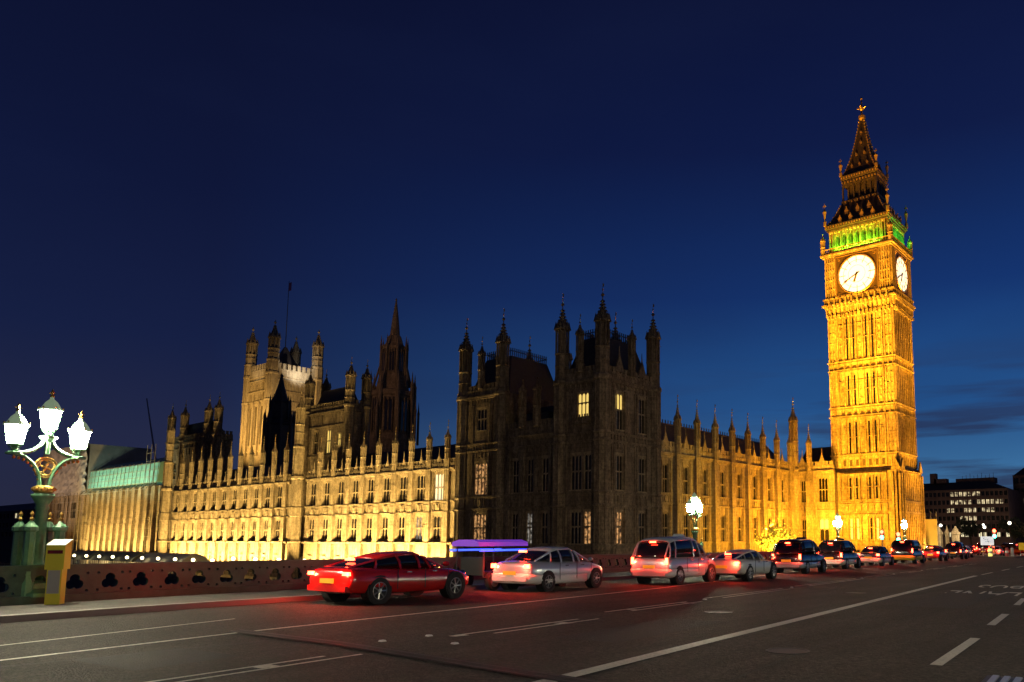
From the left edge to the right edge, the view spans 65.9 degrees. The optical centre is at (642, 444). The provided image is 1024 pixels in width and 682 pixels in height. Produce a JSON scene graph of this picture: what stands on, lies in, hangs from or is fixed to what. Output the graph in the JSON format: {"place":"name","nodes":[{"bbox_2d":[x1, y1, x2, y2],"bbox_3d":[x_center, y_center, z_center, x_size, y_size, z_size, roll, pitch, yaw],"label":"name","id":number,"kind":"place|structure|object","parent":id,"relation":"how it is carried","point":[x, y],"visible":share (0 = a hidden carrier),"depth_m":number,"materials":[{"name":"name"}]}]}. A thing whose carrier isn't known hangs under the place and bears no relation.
{"place":"outdoors","nodes":[
{"label":"outdoors","id":0,"kind":"place"},
{"bbox_2d":[0,571,276,589],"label":"river terrace","id":1,"kind":"structure","parent":0,"point":[75,582],"depth_m":154.23,"materials":[{"name":"black stone"}]},
{"bbox_2d":[70,550,102,563],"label":"marquee","id":2,"kind":"object","parent":1,"relation":"on","point":[80,556],"visible":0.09,"depth_m":170.87,"materials":[{"name":"grey fabric"}]},
{"bbox_2d":[88,551,146,563],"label":"marquee","id":3,"kind":"object","parent":1,"relation":"on","point":[119,557],"visible":0.38,"depth_m":159.47,"materials":[{"name":"grey fabric"}]},
{"bbox_2d":[0,563,252,581],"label":"terrace wall","id":4,"kind":"structure","parent":1,"relation":"on","point":[194,578],"depth_m":136.08,"materials":[{"name":"stone"}]},
{"bbox_2d":[157,412,174,552],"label":"buttress turret","id":5,"kind":"object","parent":1,"relation":"on","point":[164,523],"visible":0.98,"depth_m":175.15,"materials":[{"name":"stone"}]},
{"bbox_2d":[135,552,208,573],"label":"marquee","id":6,"kind":"object","parent":1,"relation":"on","point":[169,557],"visible":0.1,"depth_m":144.79,"materials":[{"name":"grey fabric"}]},
{"bbox_2d":[286,385,305,578],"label":"buttress turret","id":7,"kind":"object","parent":1,"relation":"on","point":[294,531],"visible":1,"depth_m":141.57,"materials":[{"name":"stone"}]},
{"bbox_2d":[261,374,295,465],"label":"lantern tower","id":8,"kind":"structure","parent":0,"point":[278,422],"depth_m":185.44,"materials":[{"name":"stone"}]},
{"bbox_2d":[0,571,630,614],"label":"pavement","id":9,"kind":"structure","parent":0,"point":[38,608],"depth_m":19.03,"materials":[{"name":"grey concrete"}]},
{"bbox_2d":[3,389,92,597],"bbox_3d":[-14.477,1.767,18.635,1.182,6.308,1.640,-14,-15,63],"label":"bridge lamp","id":10,"kind":"object","parent":9,"relation":"on","point":[31,539],"visible":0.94,"depth_m":18.54,"materials":[{"name":"green metal"}]},
{"bbox_2d":[44,539,72,604],"bbox_3d":[-13.642,2.950,18.037,0.400,1.495,0.380,2,-7,-15],"label":"newspaper box","id":11,"kind":"object","parent":9,"relation":"on","point":[58,559],"visible":1,"depth_m":17.91,"materials":[{"name":"yellow plastic"}]},
{"bbox_2d":[0,551,777,605],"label":"bridge parapet","id":12,"kind":"structure","parent":9,"relation":"on","point":[92,579],"depth_m":20.98,"materials":[{"name":"brown stone"}]},
{"bbox_2d":[686,489,703,547],"bbox_3d":[3.180,5.859,47.347,1.182,6.308,1.640,0,-7,-1],"label":"bridge lamp","id":13,"kind":"object","parent":9,"relation":"on","point":[690,504],"visible":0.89,"depth_m":47.41,"materials":[{"name":"white glass"}]},
{"bbox_2d":[833,511,841,539],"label":"bridge lamp","id":14,"kind":"object","parent":9,"relation":"on","point":[837,521],"visible":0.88,"depth_m":71.66,"materials":[{"name":"white glass"}]},
{"bbox_2d":[0,548,944,578],"bbox_3d":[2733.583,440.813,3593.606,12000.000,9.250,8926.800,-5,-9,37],"label":"ground","id":15,"kind":"structure","parent":0,"point":[5,555],"depth_m":245.14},
{"bbox_2d":[0,503,34,548],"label":"riverside block","id":16,"kind":"structure","parent":15,"relation":"on","point":[9,516],"depth_m":249.28,"materials":[{"name":"concrete"}]},
{"bbox_2d":[41,443,150,561],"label":"wrapped block","id":17,"kind":"structure","parent":15,"relation":"on","point":[70,482],"depth_m":216.35,"materials":[{"name":"fabric"}]},
{"bbox_2d":[79,445,164,562],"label":"scaffolded wing","id":18,"kind":"structure","parent":15,"relation":"on","point":[123,517],"depth_m":194.63,"materials":[{"name":"cloth sheeting"},{"name":"green sheeting"}]},
{"bbox_2d":[165,392,232,552],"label":"palace tower","id":19,"kind":"structure","parent":15,"relation":"on","point":[208,432],"depth_m":176.32,"materials":[{"name":"stone"}]},
{"bbox_2d":[168,435,303,576],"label":"river front","id":20,"kind":"structure","parent":15,"relation":"on","point":[240,513],"depth_m":157.28,"materials":[{"name":"stone"}]},
{"bbox_2d":[239,282,324,467],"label":"square tower","id":21,"kind":"structure","parent":15,"relation":"on","point":[260,383],"depth_m":351.55,"materials":[{"name":"stone"}]},
{"bbox_2d":[300,361,372,555],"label":"palace tower","id":22,"kind":"structure","parent":15,"relation":"on","point":[341,414],"depth_m":144.17,"materials":[{"name":"stone"}]},
{"bbox_2d":[299,419,455,576],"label":"river front","id":23,"kind":"structure","parent":15,"relation":"on","point":[394,499],"depth_m":127.45,"materials":[{"name":"stone"}]},
{"bbox_2d":[310,482,316,505],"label":"window","id":24,"kind":"structure","parent":23,"relation":"in","point":[313,484],"depth_m":140.61,"materials":[{"name":"glass"}]},
{"bbox_2d":[320,517,327,539],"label":"window","id":25,"kind":"structure","parent":23,"relation":"in","point":[325,519],"depth_m":137.25,"materials":[{"name":"stone"}]},
{"bbox_2d":[322,480,330,505],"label":"window","id":26,"kind":"structure","parent":23,"relation":"in","point":[327,483],"depth_m":137.96,"materials":[{"name":"glass"}]},
{"bbox_2d":[334,517,341,539],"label":"window","id":27,"kind":"structure","parent":23,"relation":"in","point":[339,519],"depth_m":134.63,"materials":[{"name":"glass"}]},
{"bbox_2d":[337,479,344,504],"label":"window","id":28,"kind":"structure","parent":23,"relation":"in","point":[341,483],"depth_m":135.29,"materials":[{"name":"glass"}]},
{"bbox_2d":[349,516,356,539],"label":"window","id":29,"kind":"structure","parent":23,"relation":"in","point":[353,519],"depth_m":131.93,"materials":[{"name":"glass"}]},
{"bbox_2d":[352,478,359,503],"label":"window","id":30,"kind":"structure","parent":23,"relation":"in","point":[355,494],"depth_m":132.69,"materials":[{"name":"glass"}]},
{"bbox_2d":[364,516,372,539],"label":"window","id":31,"kind":"structure","parent":23,"relation":"in","point":[368,518],"depth_m":129.29,"materials":[{"name":"glass"}]},
{"bbox_2d":[365,477,374,503],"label":"window","id":32,"kind":"structure","parent":23,"relation":"in","point":[371,480],"depth_m":130.01,"materials":[{"name":"glass"}]},
{"bbox_2d":[380,515,388,539],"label":"window","id":33,"kind":"structure","parent":23,"relation":"in","point":[385,519],"depth_m":126.63,"materials":[{"name":"stone"}]},
{"bbox_2d":[382,476,390,502],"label":"window","id":34,"kind":"structure","parent":23,"relation":"in","point":[387,479],"depth_m":127.34,"materials":[{"name":"glass"}]},
{"bbox_2d":[396,515,405,539],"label":"window","id":35,"kind":"structure","parent":23,"relation":"in","point":[401,521],"depth_m":124.00,"materials":[{"name":"stone"}]},
{"bbox_2d":[399,474,407,501],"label":"window","id":36,"kind":"structure","parent":23,"relation":"in","point":[403,478],"depth_m":124.70,"materials":[{"name":"glass"}]},
{"bbox_2d":[413,514,422,539],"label":"window","id":37,"kind":"structure","parent":23,"relation":"in","point":[419,518],"depth_m":121.30,"materials":[{"name":"stone"}]},
{"bbox_2d":[415,473,424,501],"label":"window","id":38,"kind":"structure","parent":23,"relation":"in","point":[420,495],"depth_m":122.05,"materials":[{"name":"glass"}]},
{"bbox_2d":[431,514,440,539],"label":"window","id":39,"kind":"structure","parent":23,"relation":"in","point":[436,517],"depth_m":118.67,"materials":[{"name":"stone"}]},
{"bbox_2d":[432,471,443,500],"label":"window","id":40,"kind":"structure","parent":23,"relation":"in","point":[438,489],"depth_m":119.39,"materials":[{"name":"glass"}]},
{"bbox_2d":[369,298,419,453],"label":"central spire","id":41,"kind":"structure","parent":15,"relation":"on","point":[393,402],"depth_m":232.71,"materials":[{"name":"stone"}]},
{"bbox_2d":[452,284,661,569],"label":"corner pavilion","id":42,"kind":"structure","parent":15,"relation":"on","point":[569,456],"depth_m":103.71,"materials":[{"name":"stone"}]},
{"bbox_2d":[472,460,486,495],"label":"window","id":43,"kind":"structure","parent":42,"relation":"in","point":[480,481],"depth_m":110.77,"materials":[{"name":"glass"}]},
{"bbox_2d":[473,512,485,539],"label":"window","id":44,"kind":"structure","parent":42,"relation":"in","point":[479,518],"depth_m":109.96,"materials":[{"name":"glass"}]},
{"bbox_2d":[475,406,486,431],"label":"window","id":45,"kind":"structure","parent":42,"relation":"in","point":[482,411],"depth_m":111.78,"materials":[{"name":"glass"}]},
{"bbox_2d":[511,511,517,539],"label":"window","id":46,"kind":"structure","parent":42,"relation":"in","point":[514,513],"depth_m":105.70,"materials":[{"name":"glass"}]},
{"bbox_2d":[511,458,518,493],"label":"window","id":47,"kind":"structure","parent":42,"relation":"in","point":[515,460],"depth_m":106.50,"materials":[{"name":"glass"}]},
{"bbox_2d":[525,456,532,492],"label":"window","id":48,"kind":"structure","parent":42,"relation":"in","point":[530,459],"depth_m":104.80,"materials":[{"name":"glass"}]},
{"bbox_2d":[526,511,531,543],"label":"window","id":49,"kind":"structure","parent":42,"relation":"in","point":[529,513],"depth_m":103.99,"materials":[{"name":"glass"}]},
{"bbox_2d":[539,510,546,544],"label":"window","id":50,"kind":"structure","parent":42,"relation":"in","point":[544,512],"depth_m":102.30,"materials":[{"name":"glass"}]},
{"bbox_2d":[540,455,547,492],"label":"window","id":51,"kind":"structure","parent":42,"relation":"in","point":[544,457],"depth_m":103.15,"materials":[{"name":"glass"}]},
{"bbox_2d":[568,509,580,544],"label":"window","id":52,"kind":"structure","parent":42,"relation":"in","point":[575,524],"depth_m":98.98,"materials":[{"name":"glass"}]},
{"bbox_2d":[569,452,580,490],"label":"window","id":53,"kind":"structure","parent":42,"relation":"in","point":[575,457],"depth_m":99.81,"materials":[{"name":"glass"}]},
{"bbox_2d":[577,390,588,416],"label":"window","id":54,"kind":"structure","parent":42,"relation":"in","point":[583,396],"depth_m":100.22,"materials":[{"name":"glass"}]},
{"bbox_2d":[582,451,590,489],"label":"window","id":55,"kind":"structure","parent":42,"relation":"in","point":[587,455],"depth_m":98.66,"materials":[{"name":"glass"}]},
{"bbox_2d":[582,509,590,544],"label":"window","id":56,"kind":"structure","parent":42,"relation":"in","point":[587,512],"depth_m":97.80,"materials":[{"name":"glass"}]},
{"bbox_2d":[614,452,623,490],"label":"window","id":57,"kind":"structure","parent":42,"relation":"in","point":[619,456],"depth_m":100.07,"materials":[{"name":"glass"}]},
{"bbox_2d":[614,509,623,544],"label":"window","id":58,"kind":"structure","parent":42,"relation":"in","point":[618,512],"depth_m":99.10,"materials":[{"name":"glass"}]},
{"bbox_2d":[616,390,624,430],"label":"window","id":59,"kind":"structure","parent":42,"relation":"in","point":[619,394],"depth_m":101.03,"materials":[{"name":"glass"}]},
{"bbox_2d":[638,510,645,543],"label":"window","id":60,"kind":"structure","parent":42,"relation":"in","point":[641,513],"depth_m":103.00,"materials":[{"name":"glass"}]},
{"bbox_2d":[638,395,646,434],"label":"window","id":61,"kind":"structure","parent":42,"relation":"in","point":[641,400],"depth_m":104.80,"materials":[{"name":"glass"}]},
{"bbox_2d":[638,455,646,492],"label":"window","id":62,"kind":"structure","parent":42,"relation":"in","point":[641,459],"depth_m":103.86,"materials":[{"name":"glass"}]},
{"bbox_2d":[661,394,795,552],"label":"palace wing","id":63,"kind":"structure","parent":15,"relation":"on","point":[744,489],"depth_m":124.33,"materials":[{"name":"beige stone"}]},
{"bbox_2d":[663,462,667,492],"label":"window","id":64,"kind":"structure","parent":63,"relation":"in","point":[665,464],"depth_m":111.67,"materials":[{"name":"glass"}]},
{"bbox_2d":[663,511,668,536],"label":"window","id":65,"kind":"structure","parent":63,"relation":"in","point":[665,513],"depth_m":110.91,"materials":[{"name":"glass"}]},
{"bbox_2d":[683,465,688,493],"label":"window","id":66,"kind":"structure","parent":63,"relation":"in","point":[685,467],"depth_m":115.89,"materials":[{"name":"glass"}]},
{"bbox_2d":[702,467,706,495],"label":"window","id":67,"kind":"structure","parent":63,"relation":"in","point":[704,469],"depth_m":120.07,"materials":[{"name":"glass"}]},
{"bbox_2d":[703,513,708,541],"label":"window","id":68,"kind":"structure","parent":63,"relation":"in","point":[705,515],"depth_m":119.16,"materials":[{"name":"glass"}]},
{"bbox_2d":[754,518,800,551],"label":"shrub","id":69,"kind":"object","parent":15,"relation":"on","point":[770,540],"visible":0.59,"depth_m":109.46,"materials":[{"name":"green plant"}]},
{"bbox_2d":[788,397,799,535],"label":"stair turret","id":70,"kind":"object","parent":15,"relation":"on","point":[793,421],"visible":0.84,"depth_m":144.39,"materials":[{"name":"stone"}]},
{"bbox_2d":[798,424,838,545],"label":"palace wing","id":71,"kind":"structure","parent":15,"relation":"on","point":[818,492],"depth_m":141.70,"materials":[{"name":"beige stone"}]},
{"bbox_2d":[818,476,827,501],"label":"window","id":72,"kind":"structure","parent":71,"relation":"in","point":[823,485],"depth_m":141.51,"materials":[{"name":"glass"}]},
{"bbox_2d":[819,517,828,540],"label":"window","id":73,"kind":"structure","parent":71,"relation":"in","point":[824,521],"depth_m":140.61,"materials":[{"name":"stone"}]},
{"bbox_2d":[820,97,926,553],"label":"clock tower","id":74,"kind":"structure","parent":15,"relation":"on","point":[868,301],"depth_m":141.26,"materials":[{"name":"stone"}]},
{"bbox_2d":[925,512,937,545],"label":"site hoarding","id":75,"kind":"object","parent":15,"relation":"on","point":[931,528],"visible":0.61,"depth_m":145.97,"materials":[{"name":"brown"}]},
{"bbox_2d":[954,516,982,545],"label":"street tree","id":76,"kind":"object","parent":15,"relation":"on","point":[968,529],"visible":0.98,"depth_m":193.18,"materials":[{"name":"green plant"}]},
{"bbox_2d":[924,473,1023,548],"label":"office block","id":77,"kind":"structure","parent":15,"relation":"on","point":[947,503],"depth_m":228.69,"materials":[{"name":"concrete"}]},
{"bbox_2d":[998,516,1023,542],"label":"street tree","id":78,"kind":"object","parent":15,"relation":"on","point":[1014,531],"visible":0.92,"depth_m":182.52,"materials":[{"name":"green plant"}]},
{"bbox_2d":[1012,468,1023,491],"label":"office block","id":79,"kind":"structure","parent":15,"relation":"on","point":[1018,481],"depth_m":240.77,"materials":[{"name":"brick"}]},
{"bbox_2d":[0,554,1023,681],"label":"bridge road","id":80,"kind":"structure","parent":0,"point":[911,650],"depth_m":13.56,"materials":[{"name":"grey asphalt"}]},
{"bbox_2d":[76,647,236,670],"bbox_3d":[-6.701,2.949,10.713,1.680,0.001,1.400,-4,-8,31],"label":"road patch","id":81,"kind":"object","parent":80,"relation":"on","point":[149,660],"visible":1,"depth_m":10.67,"materials":[{"name":"grey asphalt"}]},
{"bbox_2d":[3,632,351,666],"bbox_3d":[-7.135,3.014,11.267,0.049,0.001,6.386,-6,-9,40],"label":"tar seam","id":82,"kind":"object","parent":80,"relation":"on","point":[158,651],"visible":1,"depth_m":11.31,"materials":[{"name":"concrete"}]},
{"bbox_2d":[148,656,323,681],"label":"line","id":83,"kind":"object","parent":80,"relation":"on","point":[232,669],"visible":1,"depth_m":9.69,"materials":[{"name":"paint"}]},
{"bbox_2d":[177,654,361,681],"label":"line","id":84,"kind":"object","parent":80,"relation":"on","point":[266,668],"visible":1,"depth_m":9.84,"materials":[{"name":"paint"}]},
{"bbox_2d":[0,588,657,660],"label":"lane line","id":85,"kind":"object","parent":80,"relation":"on","point":[278,628],"visible":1,"depth_m":14.06,"materials":[{"name":"paint"}]},
{"bbox_2d":[307,551,468,604],"bbox_3d":[-6.823,3.614,21.383,2.225,1.362,4.432,-4,-8,31],"label":"coupe car","id":86,"kind":"object","parent":80,"relation":"on","point":[376,578],"visible":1,"depth_m":20.30,"materials":[{"name":"red paint"}]},
{"bbox_2d":[236,631,572,681],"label":"road joint","id":87,"kind":"object","parent":80,"relation":"on","point":[414,656],"visible":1,"depth_m":10.69,"materials":[{"name":"black metal"}]},
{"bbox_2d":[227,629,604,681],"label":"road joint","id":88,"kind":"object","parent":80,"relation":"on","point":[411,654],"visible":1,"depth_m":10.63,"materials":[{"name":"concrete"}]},
{"bbox_2d":[450,540,527,589],"bbox_3d":[-5.064,4.154,27.044,1.442,1.675,3.245,-4,-8,31],"label":"pedicab","id":89,"kind":"object","parent":80,"relation":"on","point":[471,567],"visible":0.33,"depth_m":25.95,"materials":[{"name":"purple"}]},
{"bbox_2d":[0,554,984,622],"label":"kerb","id":90,"kind":"structure","parent":80,"relation":"on","point":[10,618],"depth_m":17.80,"materials":[{"name":"stone"}]},
{"bbox_2d":[491,546,602,591],"bbox_3d":[-3.158,4.277,26.941,2.165,1.482,4.514,-4,-8,31],"label":"saloon car","id":91,"kind":"object","parent":80,"relation":"on","point":[545,568],"visible":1,"depth_m":25.82,"materials":[{"name":"silver metal"}]},
{"bbox_2d":[525,601,594,607],"bbox_3d":[-2.129,4.120,19.973,1.498,0.013,1.582,-4,-8,28],"label":"road patch","id":92,"kind":"object","parent":80,"relation":"on","point":[560,604],"visible":1,"depth_m":19.97,"materials":[{"name":"grey asphalt"}]},
{"bbox_2d":[333,595,822,681],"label":"tar seam","id":93,"kind":"object","parent":80,"relation":"on","point":[539,645],"visible":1,"depth_m":11.74,"materials":[{"name":"concrete"}]},
{"bbox_2d":[554,618,718,642],"bbox_3d":[0.072,3.424,14.403,1.300,0.033,4.027,-4,-8,30],"label":"road patch","id":94,"kind":"object","parent":80,"relation":"on","point":[640,631],"visible":1,"depth_m":14.12,"materials":[{"name":"grey asphalt"}]},
{"bbox_2d":[630,534,715,584],"bbox_3d":[1.400,4.632,31.565,2.145,1.985,4.562,-4,-8,31],"label":"taxi","id":95,"kind":"object","parent":80,"relation":"on","point":[676,559],"visible":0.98,"depth_m":30.04,"materials":[{"name":"silver metal"}]},
{"bbox_2d":[713,549,776,580],"bbox_3d":[4.460,5.340,34.554,2.225,1.362,4.432,-4,-8,31],"label":"coupe car","id":96,"kind":"object","parent":80,"relation":"on","point":[745,564],"visible":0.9,"depth_m":33.24,"materials":[{"name":"silver paint"}]},
{"bbox_2d":[533,576,974,681],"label":"lane line","id":97,"kind":"object","parent":80,"relation":"on","point":[625,661],"visible":1,"depth_m":12.71,"materials":[{"name":"paint"}]},
{"bbox_2d":[765,647,809,653],"bbox_3d":[2.153,3.063,11.518,0.652,0.008,0.652,-5,-9,37],"label":"manhole cover","id":98,"kind":"object","parent":80,"relation":"on","point":[783,650],"visible":1,"depth_m":11.55,"materials":[{"name":"black metal"}]},
{"bbox_2d":[772,537,825,573],"bbox_3d":[8.818,6.155,43.283,2.145,1.985,4.562,-4,-8,31],"label":"taxi","id":99,"kind":"object","parent":80,"relation":"on","point":[799,554],"visible":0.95,"depth_m":41.70,"materials":[{"name":"black paint"}]},
{"bbox_2d":[818,538,860,568],"bbox_3d":[13.003,7.165,51.085,2.145,1.985,4.562,-4,-8,31],"label":"taxi","id":100,"kind":"object","parent":80,"relation":"on","point":[838,552],"visible":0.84,"depth_m":49.48,"materials":[{"name":"black paint"}]},
{"bbox_2d":[859,546,893,565],"bbox_3d":[17.685,8.405,58.678,2.165,1.482,4.514,-4,-8,31],"label":"saloon car","id":101,"kind":"object","parent":80,"relation":"on","point":[880,555],"visible":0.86,"depth_m":57.24,"materials":[{"name":"silver paint"}]},
{"bbox_2d":[890,540,924,563],"bbox_3d":[22.864,9.177,66.668,2.285,2.012,4.822,-4,-8,31],"label":"van","id":102,"kind":"object","parent":80,"relation":"on","point":[904,550],"visible":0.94,"depth_m":64.84,"materials":[{"name":"black paint"}]},
{"bbox_2d":[923,546,947,560],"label":"saloon car","id":103,"kind":"object","parent":80,"relation":"on","point":[930,553],"visible":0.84,"depth_m":73.98,"materials":[{"name":"red paint"}]},
{"bbox_2d":[930,638,979,664],"bbox_3d":[4.779,3.106,11.730,0.160,0.028,3.501,-4,-8,31],"label":"lane line","id":104,"kind":"object","parent":80,"relation":"on","point":[948,656],"visible":1,"depth_m":11.44,"materials":[{"name":"paint"}]},
{"bbox_2d":[945,541,967,558],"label":"taxi","id":105,"kind":"object","parent":80,"relation":"on","point":[956,548],"visible":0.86,"depth_m":84.07,"materials":[{"name":"black paint"}]},
{"bbox_2d":[974,555,1023,557],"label":"traffic island","id":106,"kind":"structure","parent":80,"relation":"on","point":[1000,556],"depth_m":97.68,"materials":[{"name":"grey concrete"}]},
{"bbox_2d":[980,536,993,555],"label":"direction sign","id":107,"kind":"object","parent":106,"relation":"on","point":[987,540],"visible":0.89,"depth_m":100.23,"materials":[{"name":"grey metal"}]},
{"bbox_2d":[981,675,1023,681],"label":"road marking","id":108,"kind":"object","parent":80,"relation":"on","point":[992,678],"visible":1,"depth_m":9.04,"materials":[{"name":"white paint"}]},
{"bbox_2d":[0,0,1023,505],"label":"sky","id":109,"kind":"structure","parent":0,"point":[169,169],"materials":[{"name":"blue"}]},
{"bbox_2d":[976,542,991,554],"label":"van","id":110,"kind":"object","parent":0,"point":[981,549],"visible":0.51,"depth_m":113.79,"materials":[{"name":"red paint"}]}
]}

